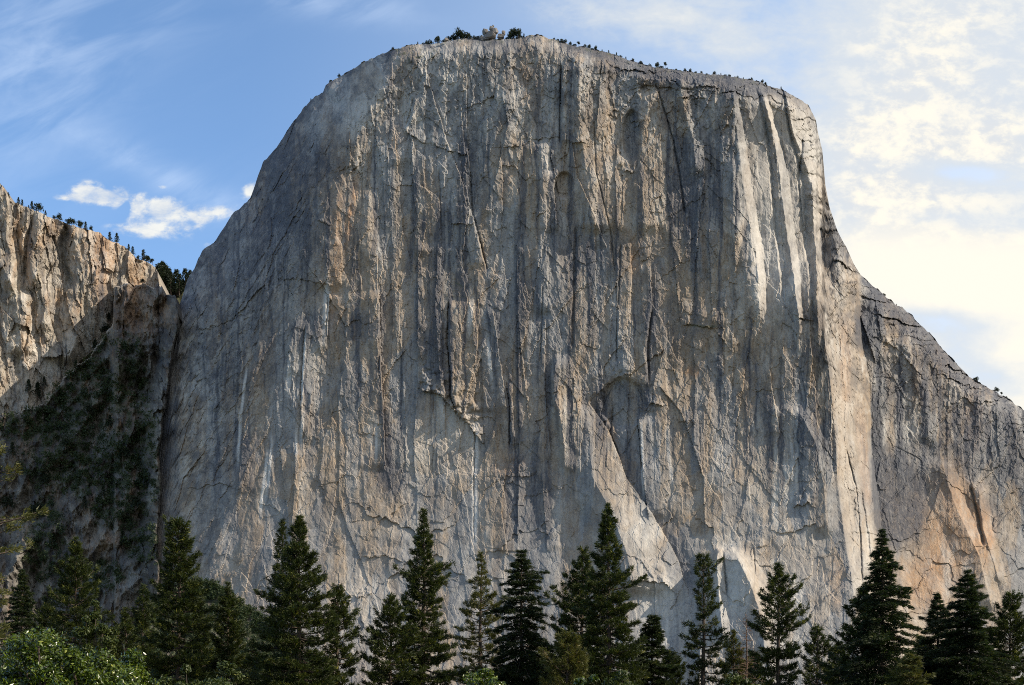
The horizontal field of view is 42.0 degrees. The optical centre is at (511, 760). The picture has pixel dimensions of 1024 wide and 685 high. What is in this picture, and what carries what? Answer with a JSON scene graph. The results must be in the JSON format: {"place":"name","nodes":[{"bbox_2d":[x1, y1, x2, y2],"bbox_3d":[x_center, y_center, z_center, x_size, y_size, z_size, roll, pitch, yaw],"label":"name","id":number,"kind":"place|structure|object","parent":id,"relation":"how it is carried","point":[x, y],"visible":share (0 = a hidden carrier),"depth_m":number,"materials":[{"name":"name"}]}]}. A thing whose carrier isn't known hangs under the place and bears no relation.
{"place":"outdoors","nodes":[
{"label":"outdoors","id":0,"kind":"place"},
{"bbox_2d":[0,184,181,664],"bbox_3d":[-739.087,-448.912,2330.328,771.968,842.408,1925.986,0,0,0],"label":"cliff","id":1,"kind":"structure","parent":0,"point":[65,288],"depth_m":1634.47,"materials":[{"name":"stone"}]},
{"bbox_2d":[0,495,15,510],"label":"slope fir","id":2,"kind":"object","parent":1,"relation":"on","point":[6,499],"visible":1,"depth_m":1607.64,"materials":[{"name":"green plant"}]},
{"bbox_2d":[7,442,14,457],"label":"slope fir","id":3,"kind":"object","parent":1,"relation":"on","point":[12,451],"visible":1,"depth_m":1619.77,"materials":[{"name":"green plant"}]},
{"bbox_2d":[25,379,33,393],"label":"slope fir","id":4,"kind":"object","parent":1,"relation":"on","point":[28,384],"visible":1,"depth_m":1726.10,"materials":[{"name":"green plant"}]},
{"bbox_2d":[29,502,42,518],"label":"slope fir","id":5,"kind":"object","parent":1,"relation":"on","point":[34,509],"visible":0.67,"depth_m":1602.02,"materials":[{"name":"green plant"}]},
{"bbox_2d":[33,382,42,399],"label":"slope fir","id":6,"kind":"object","parent":1,"relation":"on","point":[37,387],"visible":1,"depth_m":1740.13,"materials":[{"name":"green plant"}]},
{"bbox_2d":[32,202,43,211],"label":"skyline tree","id":7,"kind":"object","parent":1,"relation":"on","point":[39,207],"visible":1,"depth_m":1768.92,"materials":[{"name":"green plant"}]},
{"bbox_2d":[41,376,47,387],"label":"slope fir","id":8,"kind":"object","parent":1,"relation":"on","point":[44,380],"visible":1,"depth_m":1740.89,"materials":[{"name":"green plant"}]},
{"bbox_2d":[39,470,50,486],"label":"slope fir","id":9,"kind":"object","parent":1,"relation":"on","point":[44,477],"visible":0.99,"depth_m":1611.51,"materials":[{"name":"green plant"}]},
{"bbox_2d":[47,529,56,547],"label":"slope fir","id":10,"kind":"object","parent":1,"relation":"on","point":[52,539],"visible":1,"depth_m":1564.43,"materials":[{"name":"green plant"}]},
{"bbox_2d":[60,435,69,449],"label":"slope fir","id":11,"kind":"object","parent":1,"relation":"on","point":[64,439],"visible":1,"depth_m":1607.76,"materials":[{"name":"green plant"}]},
{"bbox_2d":[72,360,79,370],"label":"slope fir","id":12,"kind":"object","parent":1,"relation":"on","point":[76,365],"visible":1,"depth_m":1652.68,"materials":[{"name":"green plant"}]},
{"bbox_2d":[76,220,83,227],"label":"skyline tree","id":13,"kind":"object","parent":1,"relation":"on","point":[80,224],"visible":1,"depth_m":1787.22,"materials":[{"name":"green plant"}]},
{"bbox_2d":[79,496,87,510],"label":"slope fir","id":14,"kind":"object","parent":1,"relation":"on","point":[84,500],"visible":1,"depth_m":1572.12,"materials":[{"name":"green plant"}]},
{"bbox_2d":[81,402,94,416],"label":"slope fir","id":15,"kind":"object","parent":1,"relation":"on","point":[88,408],"visible":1,"depth_m":1625.07,"materials":[{"name":"green plant"}]},
{"bbox_2d":[99,485,105,496],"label":"slope fir","id":16,"kind":"object","parent":1,"relation":"on","point":[103,490],"visible":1,"depth_m":1570.19,"materials":[{"name":"green plant"}]},
{"bbox_2d":[99,322,110,333],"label":"slope fir","id":17,"kind":"object","parent":1,"relation":"on","point":[105,328],"visible":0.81,"depth_m":1767.08,"materials":[{"name":"green plant"}]},
{"bbox_2d":[106,415,111,428],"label":"slope fir","id":18,"kind":"object","parent":1,"relation":"on","point":[109,421],"visible":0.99,"depth_m":1627.42,"materials":[{"name":"green plant"}]},
{"bbox_2d":[113,233,119,242],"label":"skyline tree","id":19,"kind":"object","parent":1,"relation":"on","point":[117,239],"visible":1,"depth_m":1810.53,"materials":[{"name":"green plant"}]},
{"bbox_2d":[116,447,129,461],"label":"slope fir","id":20,"kind":"object","parent":1,"relation":"on","point":[121,453],"visible":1,"depth_m":1583.28,"materials":[{"name":"green plant"}]},
{"bbox_2d":[119,530,126,547],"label":"slope fir","id":21,"kind":"object","parent":1,"relation":"on","point":[122,532],"visible":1,"depth_m":1538.16,"materials":[{"name":"green plant"}]},
{"bbox_2d":[128,495,141,510],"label":"slope fir","id":22,"kind":"object","parent":1,"relation":"on","point":[136,501],"visible":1,"depth_m":1544.32,"materials":[{"name":"green plant"}]},
{"bbox_2d":[140,249,147,260],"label":"skyline tree","id":23,"kind":"object","parent":1,"relation":"on","point":[143,254],"visible":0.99,"depth_m":1824.98,"materials":[{"name":"green plant"}]},
{"bbox_2d":[142,476,148,487],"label":"slope fir","id":24,"kind":"object","parent":1,"relation":"on","point":[147,482],"visible":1,"depth_m":1559.09,"materials":[{"name":"green plant"}]},
{"bbox_2d":[144,255,151,262],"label":"skyline tree","id":25,"kind":"object","parent":1,"relation":"on","point":[148,258],"visible":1,"depth_m":1828.59,"materials":[{"name":"green plant"}]},
{"bbox_2d":[0,330,310,684],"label":"brush","id":26,"kind":"object","parent":1,"relation":"on","point":[217,590],"visible":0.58,"depth_m":1591.41,"materials":[{"name":"green plant"}]},
{"bbox_2d":[154,264,164,278],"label":"tree","id":27,"kind":"object","parent":1,"relation":"on","point":[156,266],"visible":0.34,"depth_m":1922.93,"materials":[{"name":"green plant"}]},
{"bbox_2d":[157,262,167,287],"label":"tree","id":28,"kind":"object","parent":1,"relation":"on","point":[162,266],"visible":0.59,"depth_m":1928.50,"materials":[{"name":"green plant"}]},
{"bbox_2d":[163,274,173,293],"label":"tree","id":29,"kind":"object","parent":1,"relation":"on","point":[165,279],"visible":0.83,"depth_m":1929.48,"materials":[{"name":"green plant"}]},
{"bbox_2d":[174,273,184,295],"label":"tree","id":30,"kind":"object","parent":1,"relation":"on","point":[179,280],"visible":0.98,"depth_m":1923.61,"materials":[{"name":"green plant"}]},
{"bbox_2d":[173,291,183,303],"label":"hill","id":31,"kind":"structure","parent":0,"point":[178,297],"depth_m":1953.55,"materials":[{"name":"green plant"}]},
{"bbox_2d":[161,261,168,285],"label":"tree","id":32,"kind":"object","parent":31,"relation":"on","point":[166,269],"visible":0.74,"depth_m":1935.39,"materials":[{"name":"green plant"}]},
{"bbox_2d":[166,271,175,294],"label":"tree","id":33,"kind":"object","parent":31,"relation":"on","point":[170,277],"visible":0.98,"depth_m":1923.85,"materials":[{"name":"green plant"}]},
{"bbox_2d":[174,269,183,295],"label":"tree","id":34,"kind":"object","parent":31,"relation":"on","point":[176,271],"visible":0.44,"depth_m":1947.88,"materials":[{"name":"green plant"}]},
{"bbox_2d":[182,268,187,289],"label":"tree","id":35,"kind":"object","parent":31,"relation":"on","point":[185,270],"visible":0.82,"depth_m":1935.62,"materials":[{"name":"green plant"}]},
{"bbox_2d":[123,580,320,683],"bbox_3d":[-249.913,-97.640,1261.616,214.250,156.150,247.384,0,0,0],"label":"tree","id":36,"kind":"object","parent":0,"point":[209,602],"visible":0.11,"depth_m":1252.67,"materials":[{"name":"green plant"}]},
{"bbox_2d":[0,0,1023,409],"label":"sky","id":37,"kind":"structure","parent":0,"point":[150,123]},
{"bbox_2d":[157,34,1023,684],"bbox_3d":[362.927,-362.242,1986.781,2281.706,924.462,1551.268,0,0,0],"label":"mountain","id":38,"kind":"structure","parent":0,"point":[541,300],"depth_m":1423.17,"materials":[{"name":"grey stone"}]},
{"bbox_2d":[434,36,440,42],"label":"rim tree","id":39,"kind":"object","parent":38,"relation":"on","point":[437,39],"visible":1,"depth_m":1495.94,"materials":[{"name":"green plant"}]},
{"bbox_2d":[452,26,463,38],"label":"rim tree","id":40,"kind":"object","parent":38,"relation":"on","point":[456,33],"visible":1,"depth_m":1491.59,"materials":[{"name":"green plant"}]},
{"bbox_2d":[458,30,464,38],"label":"rim tree","id":41,"kind":"object","parent":38,"relation":"on","point":[461,34],"visible":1,"depth_m":1489.18,"materials":[{"name":"green plant"}]},
{"bbox_2d":[483,30,495,38],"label":"summit boulder","id":42,"kind":"object","parent":38,"relation":"on","point":[490,34],"visible":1,"depth_m":1474.60,"materials":[{"name":"grey stone"}]},
{"bbox_2d":[482,28,487,34],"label":"summit boulder","id":43,"kind":"object","parent":42,"relation":"on","point":[484,31],"visible":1,"depth_m":1476.94,"materials":[{"name":"grey stone"}]},
{"bbox_2d":[491,28,498,34],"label":"summit boulder","id":44,"kind":"object","parent":42,"relation":"on","point":[495,30],"visible":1,"depth_m":1476.96,"materials":[{"name":"grey stone"}]},
{"bbox_2d":[497,33,503,38],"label":"summit boulder","id":45,"kind":"object","parent":38,"relation":"on","point":[501,36],"visible":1,"depth_m":1476.68,"materials":[{"name":"grey stone"}]},
{"bbox_2d":[508,29,513,38],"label":"rim tree","id":46,"kind":"object","parent":38,"relation":"on","point":[510,34],"visible":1,"depth_m":1479.08,"materials":[{"name":"green plant"}]},
{"bbox_2d":[507,27,517,38],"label":"rim tree","id":47,"kind":"object","parent":38,"relation":"on","point":[513,29],"visible":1,"depth_m":1480.03,"materials":[{"name":"green plant"}]},
{"bbox_2d":[515,28,521,36],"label":"rim tree","id":48,"kind":"object","parent":38,"relation":"on","point":[518,32],"visible":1,"depth_m":1476.25,"materials":[{"name":"green plant"}]},
{"bbox_3d":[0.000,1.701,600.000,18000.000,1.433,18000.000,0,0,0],"label":"ground","id":49,"kind":"structure","parent":0,"visible":0},
{"bbox_2d":[0,569,37,667],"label":"fir tree","id":50,"kind":"object","parent":49,"relation":"on","point":[27,604],"visible":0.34,"depth_m":174.31,"materials":[{"name":"green plant"}]},
{"bbox_2d":[0,440,49,667],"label":"pine tree","id":51,"kind":"object","parent":49,"relation":"on","point":[44,508],"visible":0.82,"depth_m":84.50,"materials":[{"name":"green plant"}]},
{"bbox_2d":[20,599,69,667],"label":"pine tree","id":52,"kind":"object","parent":49,"relation":"on","point":[43,618],"visible":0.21,"depth_m":159.11,"materials":[{"name":"green plant"}]},
{"bbox_2d":[0,626,142,684],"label":"oak bush","id":53,"kind":"object","parent":49,"relation":"on","point":[43,669],"visible":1,"depth_m":45.15,"materials":[{"name":"green plant"}]},
{"bbox_2d":[22,535,121,676],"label":"pine tree","id":54,"kind":"object","parent":49,"relation":"on","point":[67,590],"visible":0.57,"depth_m":149.12,"materials":[{"name":"green plant"}]},
{"bbox_2d":[71,599,119,661],"bbox_3d":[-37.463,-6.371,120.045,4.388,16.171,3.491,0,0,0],"label":"oak bush","id":55,"kind":"object","parent":49,"relation":"on","point":[91,628],"visible":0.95,"depth_m":119.51,"materials":[{"name":"green plant"}]},
{"bbox_2d":[108,606,142,663],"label":"pine tree","id":56,"kind":"object","parent":49,"relation":"on","point":[126,625],"visible":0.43,"depth_m":154.69,"materials":[{"name":"green plant"}]},
{"bbox_2d":[94,646,159,684],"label":"oak bush","id":57,"kind":"object","parent":49,"relation":"on","point":[131,656],"visible":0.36,"depth_m":49.73,"materials":[{"name":"green plant"}]},
{"bbox_2d":[124,583,161,671],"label":"pine tree","id":58,"kind":"object","parent":49,"relation":"on","point":[142,618],"visible":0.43,"depth_m":164.68,"materials":[{"name":"green plant"}]},
{"bbox_2d":[137,513,216,684],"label":"pine tree","id":59,"kind":"object","parent":49,"relation":"on","point":[189,601],"visible":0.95,"depth_m":137.01,"materials":[{"name":"green plant"}]},
{"bbox_2d":[157,664,232,684],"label":"olive bush","id":60,"kind":"object","parent":49,"relation":"on","point":[186,668],"visible":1,"depth_m":71.72,"materials":[{"name":"green plant"}]},
{"bbox_2d":[185,618,213,680],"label":"pine tree","id":61,"kind":"object","parent":49,"relation":"on","point":[204,649],"visible":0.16,"depth_m":145.73,"materials":[{"name":"green plant"}]},
{"bbox_2d":[202,580,254,684],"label":"pine tree","id":62,"kind":"object","parent":49,"relation":"on","point":[229,601],"visible":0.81,"depth_m":141.29,"materials":[{"name":"green plant"}]},
{"bbox_2d":[216,660,245,684],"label":"olive bush","id":63,"kind":"object","parent":49,"relation":"on","point":[229,668],"visible":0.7,"depth_m":95.77,"materials":[{"name":"green plant"}]},
{"bbox_2d":[241,637,267,684],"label":"fir tree","id":64,"kind":"object","parent":49,"relation":"on","point":[252,653],"visible":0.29,"depth_m":159.55,"materials":[{"name":"green plant"}]},
{"bbox_2d":[240,517,312,684],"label":"pine tree","id":65,"kind":"object","parent":49,"relation":"on","point":[269,647],"visible":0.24,"depth_m":135.59,"materials":[{"name":"green plant"}]},
{"bbox_2d":[235,513,348,684],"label":"pine tree","id":66,"kind":"object","parent":49,"relation":"on","point":[297,550],"visible":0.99,"depth_m":128.98,"materials":[{"name":"green plant"}]},
{"bbox_2d":[314,583,361,684],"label":"pine tree","id":67,"kind":"object","parent":49,"relation":"on","point":[336,646],"visible":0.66,"depth_m":133.68,"materials":[{"name":"green plant"}]},
{"bbox_2d":[356,592,428,684],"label":"pine tree","id":68,"kind":"object","parent":49,"relation":"on","point":[382,672],"visible":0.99,"depth_m":135.24,"materials":[{"name":"green plant"}]},
{"bbox_2d":[388,507,470,684],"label":"pine tree","id":69,"kind":"object","parent":49,"relation":"on","point":[415,575],"visible":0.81,"depth_m":139.14,"materials":[{"name":"green plant"}]},
{"bbox_2d":[445,550,502,684],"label":"pine tree","id":70,"kind":"object","parent":49,"relation":"on","point":[480,621],"visible":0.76,"depth_m":149.60,"materials":[{"name":"green plant"}]},
{"bbox_2d":[461,667,505,684],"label":"oak bush","id":71,"kind":"object","parent":49,"relation":"on","point":[488,676],"visible":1,"depth_m":73.75,"materials":[{"name":"green plant"}]},
{"bbox_2d":[472,549,557,684],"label":"fir tree","id":72,"kind":"object","parent":49,"relation":"on","point":[521,670],"visible":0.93,"depth_m":143.23,"materials":[{"name":"green plant"}]},
{"bbox_2d":[530,650,555,684],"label":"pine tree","id":73,"kind":"object","parent":49,"relation":"on","point":[539,658],"visible":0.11,"depth_m":155.46,"materials":[{"name":"green plant"}]},
{"bbox_2d":[538,628,591,684],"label":"pine tree","id":74,"kind":"object","parent":49,"relation":"on","point":[558,666],"visible":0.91,"depth_m":121.32,"materials":[{"name":"green plant"}]},
{"bbox_2d":[541,544,616,684],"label":"pine tree","id":75,"kind":"object","parent":49,"relation":"on","point":[566,605],"visible":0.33,"depth_m":139.10,"materials":[{"name":"green plant"}]},
{"bbox_2d":[573,674,599,684],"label":"oak bush","id":76,"kind":"object","parent":49,"relation":"on","point":[583,681],"visible":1,"depth_m":75.81,"materials":[{"name":"green plant"}]},
{"bbox_2d":[600,668,637,684],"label":"bush","id":77,"kind":"object","parent":49,"relation":"on","point":[619,680],"visible":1,"depth_m":79.85,"materials":[{"name":"green plant"}]},
{"bbox_2d":[569,501,669,684],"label":"pine tree","id":78,"kind":"object","parent":49,"relation":"on","point":[623,652],"visible":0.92,"depth_m":132.97,"materials":[{"name":"green plant"}]},
{"bbox_2d":[624,614,681,684],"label":"fir tree","id":79,"kind":"object","parent":49,"relation":"on","point":[656,648],"visible":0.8,"depth_m":137.21,"materials":[{"name":"green plant"}]},
{"bbox_2d":[655,652,687,684],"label":"pine tree","id":80,"kind":"object","parent":49,"relation":"on","point":[677,678],"visible":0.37,"depth_m":149.55,"materials":[{"name":"green plant"}]},
{"bbox_2d":[677,551,732,684],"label":"pine tree","id":81,"kind":"object","parent":49,"relation":"on","point":[702,663],"visible":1,"depth_m":141.49,"materials":[{"name":"green plant"}]},
{"bbox_2d":[714,627,752,684],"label":"pine tree","id":82,"kind":"object","parent":49,"relation":"on","point":[733,662],"visible":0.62,"depth_m":149.54,"materials":[{"name":"green plant"}]},
{"bbox_2d":[722,671,759,684],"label":"olive bush","id":83,"kind":"object","parent":49,"relation":"on","point":[731,680],"visible":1,"depth_m":99.58,"materials":[{"name":"green plant"}]},
{"bbox_2d":[729,614,763,684],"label":"dead tree","id":84,"kind":"object","parent":49,"relation":"on","point":[747,660],"visible":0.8,"depth_m":146.96,"materials":[{"name":"brown wood"}]},
{"bbox_2d":[742,652,774,684],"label":"pine tree","id":85,"kind":"object","parent":49,"relation":"on","point":[757,677],"visible":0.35,"depth_m":157.33,"materials":[{"name":"green plant"}]},
{"bbox_2d":[745,562,815,684],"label":"pine tree","id":86,"kind":"object","parent":49,"relation":"on","point":[778,653],"visible":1,"depth_m":137.40,"materials":[{"name":"green plant"}]},
{"bbox_2d":[798,623,842,684],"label":"pine tree","id":87,"kind":"object","parent":49,"relation":"on","point":[815,632],"visible":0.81,"depth_m":147.53,"materials":[{"name":"green plant"}]},
{"bbox_2d":[814,645,849,684],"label":"pine tree","id":88,"kind":"object","parent":49,"relation":"on","point":[836,652],"visible":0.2,"depth_m":149.46,"materials":[{"name":"green plant"}]},
{"bbox_2d":[810,583,922,684],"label":"pine tree","id":89,"kind":"object","parent":49,"relation":"on","point":[848,629],"visible":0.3,"depth_m":136.12,"materials":[{"name":"green plant"}]},
{"bbox_2d":[824,528,922,684],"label":"fir tree","id":90,"kind":"object","parent":49,"relation":"on","point":[879,635],"visible":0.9,"depth_m":130.91,"materials":[{"name":"green plant"}]},
{"bbox_2d":[887,652,935,684],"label":"fir tree","id":91,"kind":"object","parent":49,"relation":"on","point":[909,661],"visible":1,"depth_m":119.52,"materials":[{"name":"green plant"}]},
{"bbox_2d":[900,639,934,674],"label":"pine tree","id":92,"kind":"object","parent":49,"relation":"on","point":[915,644],"visible":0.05,"depth_m":155.76,"materials":[{"name":"green plant"}]},
{"bbox_2d":[911,592,962,683],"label":"fir tree","id":93,"kind":"object","parent":49,"relation":"on","point":[936,606],"visible":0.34,"depth_m":141.65,"materials":[{"name":"green plant"}]},
{"bbox_2d":[920,568,1022,684],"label":"fir tree","id":94,"kind":"object","parent":49,"relation":"on","point":[960,637],"visible":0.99,"depth_m":134.94,"materials":[{"name":"green plant"}]},
{"bbox_2d":[969,634,1018,677],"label":"fir tree","id":95,"kind":"object","parent":49,"relation":"on","point":[992,649],"visible":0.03,"depth_m":149.49,"materials":[{"name":"green plant"}]},
{"bbox_2d":[983,589,1023,684],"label":"pine tree","id":96,"kind":"object","parent":49,"relation":"on","point":[1011,604],"visible":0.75,"depth_m":139.26,"materials":[{"name":"green plant"}]}
]}

